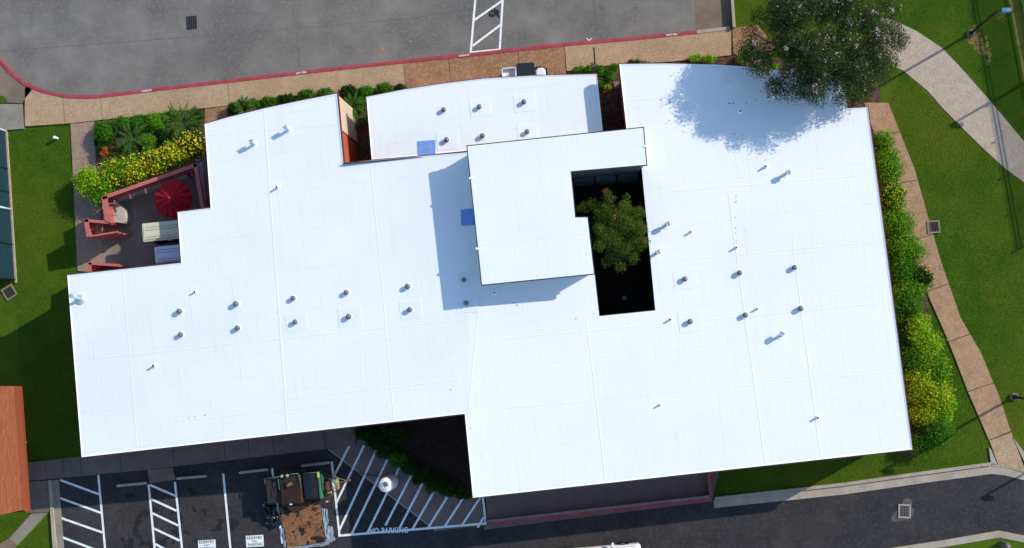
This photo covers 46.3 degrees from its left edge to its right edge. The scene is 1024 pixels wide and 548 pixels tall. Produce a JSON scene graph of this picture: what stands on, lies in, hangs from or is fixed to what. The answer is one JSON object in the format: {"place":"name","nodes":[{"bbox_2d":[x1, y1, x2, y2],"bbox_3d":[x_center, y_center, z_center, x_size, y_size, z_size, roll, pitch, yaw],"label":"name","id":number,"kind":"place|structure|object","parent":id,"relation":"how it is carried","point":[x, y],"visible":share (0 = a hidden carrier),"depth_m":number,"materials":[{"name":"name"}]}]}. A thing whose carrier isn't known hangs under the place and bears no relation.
{"place":"outdoors","nodes":[
{"label":"outdoors","id":0,"kind":"place"},
{"bbox_2d":[0,104,24,129],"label":"pavement","id":1,"kind":"structure","parent":0,"point":[11,117],"depth_m":68.04,"materials":[{"name":"grey concrete"}]},
{"bbox_2d":[0,386,30,517],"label":"orange roof building","id":2,"kind":"structure","parent":0,"point":[14,489],"depth_m":64.17,"materials":[{"name":"metal"}]},
{"bbox_2d":[0,64,30,103],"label":"pavement","id":3,"kind":"structure","parent":0,"point":[12,89],"depth_m":68.13,"materials":[{"name":"brown concrete"}]},
{"bbox_2d":[9,513,47,544],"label":"path","id":4,"kind":"structure","parent":0,"point":[26,527],"depth_m":66.70,"materials":[{"name":"grey concrete"}]},
{"bbox_2d":[28,461,46,480],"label":"pavement","id":5,"kind":"structure","parent":0,"point":[37,470],"depth_m":66.78,"materials":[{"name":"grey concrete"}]},
{"bbox_2d":[29,480,49,512],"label":"pavement","id":6,"kind":"structure","parent":0,"point":[39,496],"depth_m":66.69,"materials":[{"name":"grey concrete"}]},
{"bbox_2d":[25,87,64,126],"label":"pavement","id":7,"kind":"structure","parent":0,"point":[41,108],"depth_m":67.91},
{"bbox_2d":[45,458,64,478],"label":"pavement","id":8,"kind":"structure","parent":0,"point":[54,469],"depth_m":66.71,"materials":[{"name":"grey concrete"}]},
{"bbox_2d":[51,480,63,547],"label":"pavement","id":9,"kind":"structure","parent":0,"point":[57,511],"depth_m":66.61,"materials":[{"name":"grey concrete"}]},
{"bbox_2d":[63,456,81,477],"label":"pavement","id":10,"kind":"structure","parent":0,"point":[72,466],"depth_m":66.63,"materials":[{"name":"grey concrete"}]},
{"bbox_2d":[63,97,101,123],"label":"pavement","id":11,"kind":"structure","parent":0,"point":[78,110],"depth_m":67.72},
{"bbox_2d":[70,121,103,271],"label":"pavement","id":12,"kind":"structure","parent":0,"point":[88,250],"depth_m":67.45,"materials":[{"name":"concrete"}]},
{"bbox_2d":[80,454,121,475],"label":"pavement","id":13,"kind":"structure","parent":0,"point":[106,464],"depth_m":66.50,"materials":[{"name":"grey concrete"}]},
{"bbox_2d":[120,448,174,471],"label":"pavement","id":14,"kind":"structure","parent":0,"point":[148,460],"depth_m":66.30,"materials":[{"name":"grey concrete"}]},
{"bbox_2d":[102,156,205,269],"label":"patio","id":15,"kind":"structure","parent":0,"point":[133,250],"depth_m":67.12,"materials":[{"name":"brown concrete"}]},
{"bbox_2d":[112,200,130,224],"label":"block bench","id":16,"kind":"object","parent":15,"relation":"on","point":[121,212],"visible":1,"depth_m":66.46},
{"bbox_2d":[84,163,205,236],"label":"patio fence","id":17,"kind":"object","parent":15,"relation":"on","point":[108,199],"visible":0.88,"depth_m":65.34,"materials":[{"name":"red wood"}]},
{"bbox_2d":[116,174,190,201],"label":"block bench","id":18,"kind":"object","parent":15,"relation":"on","point":[182,178],"visible":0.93,"depth_m":66.59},
{"bbox_2d":[142,220,178,243],"bbox_3d":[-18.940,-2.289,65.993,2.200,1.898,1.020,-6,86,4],"label":"picnic table","id":19,"kind":"object","parent":15,"relation":"on","point":[163,232],"visible":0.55,"depth_m":65.08,"materials":[{"name":"beige plastic"}]},
{"bbox_2d":[154,245,179,263],"bbox_3d":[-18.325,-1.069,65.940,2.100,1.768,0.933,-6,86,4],"label":"picnic table","id":20,"kind":"object","parent":15,"relation":"on","point":[168,254],"visible":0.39,"depth_m":65.10,"materials":[{"name":"blue plastic"}]},
{"bbox_2d":[154,179,191,218],"bbox_3d":[-18.351,-4.031,65.708,2.122,2.660,2.160,0,87,5],"label":"patio umbrella","id":21,"kind":"object","parent":15,"relation":"on","point":[173,197],"visible":0.96,"depth_m":64.87,"materials":[{"name":"red fabric"}]},
{"bbox_2d":[101,83,228,119],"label":"pavement","id":22,"kind":"structure","parent":0,"point":[199,97],"depth_m":67.35,"materials":[{"name":"concrete"}]},
{"bbox_2d":[173,442,225,466],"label":"pavement","id":23,"kind":"structure","parent":0,"point":[199,454],"depth_m":66.08,"materials":[{"name":"grey concrete"}]},
{"bbox_2d":[205,106,227,122],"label":"pavement","id":24,"kind":"structure","parent":0,"point":[213,114],"depth_m":67.11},
{"bbox_2d":[224,439,249,460],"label":"pavement","id":25,"kind":"structure","parent":0,"point":[238,449],"depth_m":65.92,"materials":[{"name":"grey concrete"}]},
{"bbox_2d":[248,437,274,457],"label":"pavement","id":26,"kind":"structure","parent":0,"point":[259,447],"depth_m":65.82,"materials":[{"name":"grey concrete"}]},
{"bbox_2d":[273,431,325,454],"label":"pavement","id":27,"kind":"structure","parent":0,"point":[294,443],"depth_m":65.66,"materials":[{"name":"grey concrete"}]},
{"bbox_2d":[228,63,404,103],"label":"pavement","id":28,"kind":"structure","parent":0,"point":[392,74],"depth_m":66.69,"materials":[{"name":"concrete"}]},
{"bbox_2d":[324,427,355,448],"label":"pavement","id":29,"kind":"structure","parent":0,"point":[344,437],"depth_m":65.49,"materials":[{"name":"grey concrete"}]},
{"bbox_2d":[404,59,449,87],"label":"pavement","id":30,"kind":"structure","parent":0,"point":[423,73],"depth_m":66.21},
{"bbox_2d":[449,51,518,81],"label":"pavement","id":31,"kind":"structure","parent":0,"point":[477,67],"depth_m":65.98,"materials":[{"name":"concrete"}]},
{"bbox_2d":[0,0,1023,547],"bbox_3d":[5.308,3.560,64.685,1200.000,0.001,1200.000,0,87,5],"label":"ground","id":32,"kind":"structure","parent":0,"point":[10,358],"depth_m":63.91,"materials":[{"name":"green plant"}]},
{"bbox_2d":[0,128,14,280],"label":"screen fence","id":33,"kind":"object","parent":32,"relation":"on","point":[6,261],"visible":1,"depth_m":67.19,"materials":[{"name":"teal"}]},
{"bbox_2d":[5,132,16,282],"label":"kerb","id":34,"kind":"structure","parent":32,"relation":"on","point":[11,207],"depth_m":67.77,"materials":[{"name":"concrete"}]},
{"bbox_2d":[48,480,56,547],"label":"kerb","id":35,"kind":"structure","parent":32,"relation":"on","point":[54,540],"depth_m":66.52,"materials":[{"name":"concrete"}]},
{"bbox_2d":[70,164,102,197],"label":"flowering bush","id":36,"kind":"object","parent":32,"relation":"on","point":[87,178],"visible":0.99,"depth_m":66.42,"materials":[{"name":"green plant"}]},
{"bbox_2d":[95,109,206,207],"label":"planting bed","id":37,"kind":"object","parent":32,"relation":"on","point":[116,151],"visible":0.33,"depth_m":67.45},
{"bbox_2d":[84,174,120,206],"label":"flowering bush","id":38,"kind":"object","parent":37,"relation":"on","point":[99,191],"visible":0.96,"depth_m":66.31,"materials":[{"name":"green plant"}]},
{"bbox_2d":[92,118,116,141],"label":"bed shrub","id":39,"kind":"object","parent":37,"relation":"on","point":[103,130],"visible":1,"depth_m":66.97,"materials":[{"name":"green plant"}]},
{"bbox_2d":[97,154,129,189],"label":"flowering bush","id":40,"kind":"object","parent":37,"relation":"on","point":[112,167],"visible":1,"depth_m":66.32,"materials":[{"name":"yellow plant"}]},
{"bbox_2d":[115,153,150,185],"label":"flowering bush","id":41,"kind":"object","parent":37,"relation":"on","point":[131,174],"visible":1,"depth_m":66.18,"materials":[{"name":"yellow plant"}]},
{"bbox_2d":[115,120,153,158],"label":"cycad","id":42,"kind":"object","parent":37,"relation":"on","point":[133,138],"visible":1,"depth_m":66.55,"materials":[{"name":"green plant"}]},
{"bbox_2d":[93,108,201,160],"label":"ground cover","id":43,"kind":"object","parent":37,"relation":"on","point":[126,154],"visible":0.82,"depth_m":67.17,"materials":[{"name":"green plant"}]},
{"bbox_2d":[136,146,173,177],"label":"flowering bush","id":44,"kind":"object","parent":37,"relation":"on","point":[153,162],"visible":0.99,"depth_m":66.10,"materials":[{"name":"yellow plant"}]},
{"bbox_2d":[145,111,173,133],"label":"bed shrub","id":45,"kind":"object","parent":37,"relation":"on","point":[156,123],"visible":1,"depth_m":66.79,"materials":[{"name":"green plant"}]},
{"bbox_2d":[160,139,189,167],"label":"flowering bush","id":46,"kind":"object","parent":37,"relation":"on","point":[173,154],"visible":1,"depth_m":65.99,"materials":[{"name":"yellow plant"}]},
{"bbox_2d":[163,102,205,139],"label":"cycad","id":47,"kind":"object","parent":37,"relation":"on","point":[184,123],"visible":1,"depth_m":66.36,"materials":[{"name":"green plant"}]},
{"bbox_2d":[171,129,205,162],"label":"flowering bush","id":48,"kind":"object","parent":37,"relation":"on","point":[192,143],"visible":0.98,"depth_m":66.05,"materials":[{"name":"yellow plant"}]},
{"bbox_2d":[198,162,209,207],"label":"block wall","id":49,"kind":"structure","parent":32,"relation":"on","point":[203,173],"depth_m":65.46,"materials":[{"name":"paint"}]},
{"bbox_2d":[228,93,375,160],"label":"planting bed","id":50,"kind":"object","parent":32,"relation":"on","point":[363,147],"visible":0.12,"depth_m":66.38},
{"bbox_2d":[344,91,366,123],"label":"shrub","id":51,"kind":"object","parent":50,"relation":"on","point":[352,104],"visible":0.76,"depth_m":65.89,"materials":[{"name":"green plant"}]},
{"bbox_2d":[0,0,730,94],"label":"parking lot","id":52,"kind":"structure","parent":32,"relation":"on","point":[95,67],"depth_m":67.19,"materials":[{"name":"asphalt"}]},
{"bbox_2d":[0,30,696,98],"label":"kerb","id":53,"kind":"structure","parent":52,"relation":"on","point":[9,71],"depth_m":66.57,"materials":[{"name":"red paint"}]},
{"bbox_2d":[470,0,503,52],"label":"hatched bay marking","id":54,"kind":"object","parent":52,"relation":"on","point":[491,31],"visible":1,"depth_m":66.16,"materials":[{"name":"white paint"}]},
{"bbox_2d":[330,439,486,530],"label":"ramp","id":55,"kind":"structure","parent":32,"relation":"on","point":[434,503],"depth_m":65.06,"materials":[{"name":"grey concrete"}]},
{"bbox_2d":[360,415,481,498],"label":"planting bed","id":56,"kind":"object","parent":32,"relation":"on","point":[435,446],"visible":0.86,"depth_m":65.11,"materials":[{"name":"soil"}]},
{"bbox_2d":[380,422,409,445],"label":"shrub","id":57,"kind":"object","parent":56,"relation":"on","point":[391,432],"visible":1,"depth_m":64.77,"materials":[{"name":"green plant"}]},
{"bbox_2d":[67,63,912,498],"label":"school building","id":58,"kind":"structure","parent":32,"relation":"on","point":[319,277],"depth_m":60.52,"materials":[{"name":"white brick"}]},
{"bbox_2d":[567,55,880,130],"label":"planting bed","id":59,"kind":"object","parent":32,"relation":"on","point":[612,109],"visible":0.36,"depth_m":65.30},
{"bbox_2d":[732,0,912,110],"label":"crape myrtle","id":60,"kind":"object","parent":59,"relation":"on","point":[850,70],"visible":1,"depth_m":57.68,"materials":[{"name":"green plant"}]},
{"bbox_2d":[715,462,991,499],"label":"kerb","id":61,"kind":"structure","parent":32,"relation":"on","point":[854,482],"depth_m":63.11,"materials":[{"name":"concrete"}]},
{"bbox_2d":[871,127,944,456],"bbox_3d":[20.775,-0.013,63.587,2.957,0.001,19.264,-6,86,4],"label":"planting bed","id":62,"kind":"object","parent":32,"relation":"on","point":[926,308],"visible":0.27,"depth_m":63.36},
{"bbox_2d":[872,129,896,155],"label":"hedge shrub","id":63,"kind":"object","parent":62,"relation":"on","point":[880,141],"visible":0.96,"depth_m":63.25,"materials":[{"name":"green plant"}]},
{"bbox_2d":[875,147,907,185],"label":"hedge shrub","id":64,"kind":"object","parent":62,"relation":"on","point":[890,167],"visible":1,"depth_m":62.95,"materials":[{"name":"green plant"}]},
{"bbox_2d":[880,180,908,217],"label":"hedge shrub","id":65,"kind":"object","parent":62,"relation":"on","point":[889,197],"visible":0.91,"depth_m":62.86,"materials":[{"name":"green plant"}]},
{"bbox_2d":[882,205,919,241],"bbox_3d":[20.253,-2.475,62.985,2.329,1.628,2.529,0,87,5],"label":"hedge shrub","id":66,"kind":"object","parent":62,"relation":"on","point":[894,222],"visible":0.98,"depth_m":62.58,"materials":[{"name":"green plant"}]},
{"bbox_2d":[888,253,921,284],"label":"hedge shrub","id":67,"kind":"object","parent":62,"relation":"on","point":[897,273],"visible":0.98,"depth_m":62.46,"materials":[{"name":"green plant"}]},
{"bbox_2d":[897,319,913,352],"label":"hedge shrub","id":68,"kind":"object","parent":62,"relation":"on","point":[904,340],"visible":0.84,"depth_m":62.45,"materials":[{"name":"green plant"}]},
{"bbox_2d":[885,233,931,271],"bbox_3d":[20.581,-1.326,62.845,2.312,1.726,2.766,-39,85,2],"label":"hedge shrub","id":69,"kind":"object","parent":62,"relation":"on","point":[904,249],"visible":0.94,"depth_m":62.46,"materials":[{"name":"green plant"}]},
{"bbox_2d":[894,294,926,325],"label":"hedge shrub","id":70,"kind":"object","parent":62,"relation":"on","point":[905,308],"visible":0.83,"depth_m":62.39,"materials":[{"name":"green plant"}]},
{"bbox_2d":[891,269,931,304],"bbox_3d":[20.752,0.632,62.831,2.426,1.512,2.437,0,87,5],"label":"hedge shrub","id":71,"kind":"object","parent":62,"relation":"on","point":[909,289],"visible":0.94,"depth_m":62.44,"materials":[{"name":"green plant"}]},
{"bbox_2d":[900,343,928,381],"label":"hedge shrub","id":72,"kind":"object","parent":62,"relation":"on","point":[909,358],"visible":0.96,"depth_m":62.25,"materials":[{"name":"green plant"}]},
{"bbox_2d":[898,310,932,346],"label":"hedge shrub","id":73,"kind":"object","parent":62,"relation":"on","point":[917,323],"visible":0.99,"depth_m":62.34,"materials":[{"name":"green plant"}]},
{"bbox_2d":[903,365,935,408],"bbox_3d":[21.086,5.848,62.407,2.252,1.723,2.293,0,87,5],"label":"hedge shrub","id":74,"kind":"object","parent":62,"relation":"on","point":[917,381],"visible":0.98,"depth_m":62.05,"materials":[{"name":"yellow plant"}]},
{"bbox_2d":[910,263,935,294],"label":"hedge shrub","id":75,"kind":"object","parent":62,"relation":"on","point":[923,275],"visible":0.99,"depth_m":62.57,"materials":[{"name":"green plant"}]},
{"bbox_2d":[908,396,940,427],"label":"hedge shrub","id":76,"kind":"object","parent":62,"relation":"on","point":[919,416],"visible":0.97,"depth_m":62.08,"materials":[{"name":"green plant"}]},
{"bbox_2d":[908,430,940,458],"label":"hedge shrub","id":77,"kind":"object","parent":62,"relation":"on","point":[923,449],"visible":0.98,"depth_m":62.29,"materials":[{"name":"green plant"}]},
{"bbox_2d":[910,329,945,364],"bbox_3d":[21.569,3.880,62.643,2.027,1.398,2.210,20,89,5],"label":"hedge shrub","id":78,"kind":"object","parent":62,"relation":"on","point":[928,344],"visible":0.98,"depth_m":62.28,"materials":[{"name":"green plant"}]},
{"bbox_2d":[914,350,953,388],"bbox_3d":[21.861,5.021,62.470,2.299,1.562,2.302,0,87,5],"label":"hedge shrub","id":79,"kind":"object","parent":62,"relation":"on","point":[937,368],"visible":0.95,"depth_m":62.13,"materials":[{"name":"green plant"}]},
{"bbox_2d":[912,375,956,413],"bbox_3d":[21.892,6.280,62.330,2.362,1.703,2.470,0,87,5],"label":"hedge shrub","id":80,"kind":"object","parent":62,"relation":"on","point":[934,398],"visible":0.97,"depth_m":61.90,"materials":[{"name":"green plant"}]},
{"bbox_2d":[916,413,956,449],"bbox_3d":[22.031,8.133,62.401,2.188,1.336,2.216,0,87,5],"label":"hedge shrub","id":81,"kind":"object","parent":62,"relation":"on","point":[933,432],"visible":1,"depth_m":62.05,"materials":[{"name":"green plant"}]},
{"bbox_2d":[934,388,960,427],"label":"hedge shrub","id":82,"kind":"object","parent":62,"relation":"on","point":[945,413],"visible":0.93,"depth_m":62.19,"materials":[{"name":"green plant"}]},
{"bbox_2d":[58,447,1023,547],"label":"road","id":83,"kind":"structure","parent":0,"point":[956,508],"depth_m":64.41,"materials":[{"name":"asphalt"}]},
{"bbox_2d":[60,475,105,547],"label":"parking marking","id":84,"kind":"object","parent":83,"relation":"on","point":[86,507],"visible":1,"depth_m":66.50,"materials":[{"name":"white paint"}]},
{"bbox_2d":[148,467,175,482],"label":"ramp","id":85,"kind":"structure","parent":83,"relation":"on","point":[161,475],"depth_m":66.25,"materials":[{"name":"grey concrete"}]},
{"bbox_2d":[148,482,182,547],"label":"parking marking","id":86,"kind":"object","parent":83,"relation":"on","point":[163,518],"visible":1,"depth_m":66.13,"materials":[{"name":"white paint"}]},
{"bbox_2d":[120,488,238,547],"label":"tar stain","id":87,"kind":"object","parent":83,"relation":"on","point":[233,524],"visible":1,"depth_m":66.11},
{"bbox_2d":[263,500,281,527],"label":"rubbish heap","id":88,"kind":"object","parent":83,"relation":"on","point":[272,517],"visible":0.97,"depth_m":65.35,"materials":[{"name":"black plastic"}]},
{"bbox_2d":[279,505,322,526],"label":"plywood board","id":89,"kind":"object","parent":83,"relation":"on","point":[305,512],"visible":1,"depth_m":65.48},
{"bbox_2d":[284,524,325,547],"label":"plywood board","id":90,"kind":"object","parent":83,"relation":"on","point":[292,541],"visible":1,"depth_m":65.42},
{"bbox_2d":[264,468,350,506],"bbox_3d":[-11.020,11.495,64.804,4.582,1.540,1.950,-7,86,4],"label":"kettle trailer","id":91,"kind":"object","parent":83,"relation":"on","point":[294,487],"visible":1,"depth_m":64.46,"materials":[{"name":"green paint"}]},
{"bbox_2d":[288,508,334,547],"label":"plastic sheet","id":92,"kind":"object","parent":83,"relation":"on","point":[329,534],"visible":1,"depth_m":65.32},
{"bbox_2d":[331,445,486,536],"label":"no parking marking","id":93,"kind":"object","parent":83,"relation":"on","point":[398,500],"visible":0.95,"depth_m":65.17,"materials":[{"name":"white paint"}]},
{"bbox_2d":[714,466,1023,507],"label":"gutter","id":94,"kind":"object","parent":83,"relation":"on","point":[891,483],"visible":1,"depth_m":63.12,"materials":[{"name":"concrete"}]},
{"bbox_2d":[893,530,1023,547],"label":"kerb","id":95,"kind":"structure","parent":83,"relation":"on","point":[975,538],"depth_m":62.48,"materials":[{"name":"concrete"}]},
{"bbox_2d":[518,46,565,74],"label":"pavement","id":96,"kind":"structure","parent":0,"point":[552,60],"depth_m":65.70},
{"bbox_2d":[502,62,547,76],"bbox_3d":[0.700,-10.658,64.861,2.435,1.760,1.200,-4,87,4],"label":"utility cart","id":97,"kind":"object","parent":96,"relation":"on","point":[522,69],"visible":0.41,"depth_m":64.06,"materials":[{"name":"white plastic"}]},
{"bbox_2d":[484,472,718,528],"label":"loading ramp","id":98,"kind":"structure","parent":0,"point":[590,496],"depth_m":64.28,"materials":[{"name":"grey concrete"}]},
{"bbox_2d":[485,473,712,524],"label":"kerb wall","id":99,"kind":"structure","parent":98,"relation":"on","point":[606,509],"depth_m":63.82,"materials":[{"name":"red paint"}]},
{"bbox_2d":[573,176,652,314],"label":"courtyard floor","id":100,"kind":"structure","parent":0,"point":[632,283],"depth_m":64.81,"materials":[{"name":"soil"}]},
{"bbox_2d":[575,186,650,273],"bbox_3d":[5.494,-2.186,62.009,3.223,5.937,4.327,-25,85,3],"label":"courtyard tree","id":101,"kind":"object","parent":100,"relation":"on","point":[625,219],"visible":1,"depth_m":59.69,"materials":[{"name":"green plant"}]},
{"bbox_2d":[565,30,730,70],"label":"pavement","id":102,"kind":"structure","parent":0,"point":[676,48],"depth_m":65.26,"materials":[{"name":"concrete"}]},
{"bbox_2d":[695,0,729,28],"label":"paved pad","id":103,"kind":"object","parent":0,"point":[711,13],"visible":1,"depth_m":65.19,"materials":[{"name":"brown concrete"}]},
{"bbox_2d":[732,25,772,54],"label":"pavement","id":104,"kind":"structure","parent":0,"point":[736,32],"depth_m":64.89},
{"bbox_2d":[864,103,899,133],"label":"path","id":105,"kind":"structure","parent":0,"point":[882,116],"depth_m":64.09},
{"bbox_2d":[887,132,916,183],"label":"path","id":106,"kind":"structure","parent":0,"point":[910,175],"depth_m":63.87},
{"bbox_2d":[893,180,932,237],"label":"path","id":107,"kind":"structure","parent":0,"point":[914,198],"depth_m":63.69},
{"bbox_2d":[915,235,947,290],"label":"path","id":108,"kind":"structure","parent":0,"point":[933,260],"depth_m":63.46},
{"bbox_2d":[927,284,969,340],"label":"path","id":109,"kind":"structure","parent":0,"point":[942,300],"depth_m":63.26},
{"bbox_2d":[881,17,1023,181],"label":"gravel path","id":110,"kind":"structure","parent":0,"point":[941,77],"depth_m":63.85,"materials":[{"name":"gravel"}]},
{"bbox_2d":[949,335,992,390],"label":"path","id":111,"kind":"structure","parent":0,"point":[972,366],"depth_m":63.02,"materials":[{"name":"concrete"}]},
{"bbox_2d":[941,538,1023,547],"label":"lawn patch","id":112,"kind":"object","parent":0,"point":[991,543],"visible":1,"depth_m":62.39,"materials":[{"name":"green plant"}]},
{"bbox_2d":[968,383,1009,439],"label":"path","id":113,"kind":"structure","parent":0,"point":[987,403],"depth_m":62.81,"materials":[{"name":"concrete"}]},
{"bbox_2d":[990,433,1023,471],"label":"path","id":114,"kind":"structure","parent":0,"point":[1005,450],"depth_m":62.62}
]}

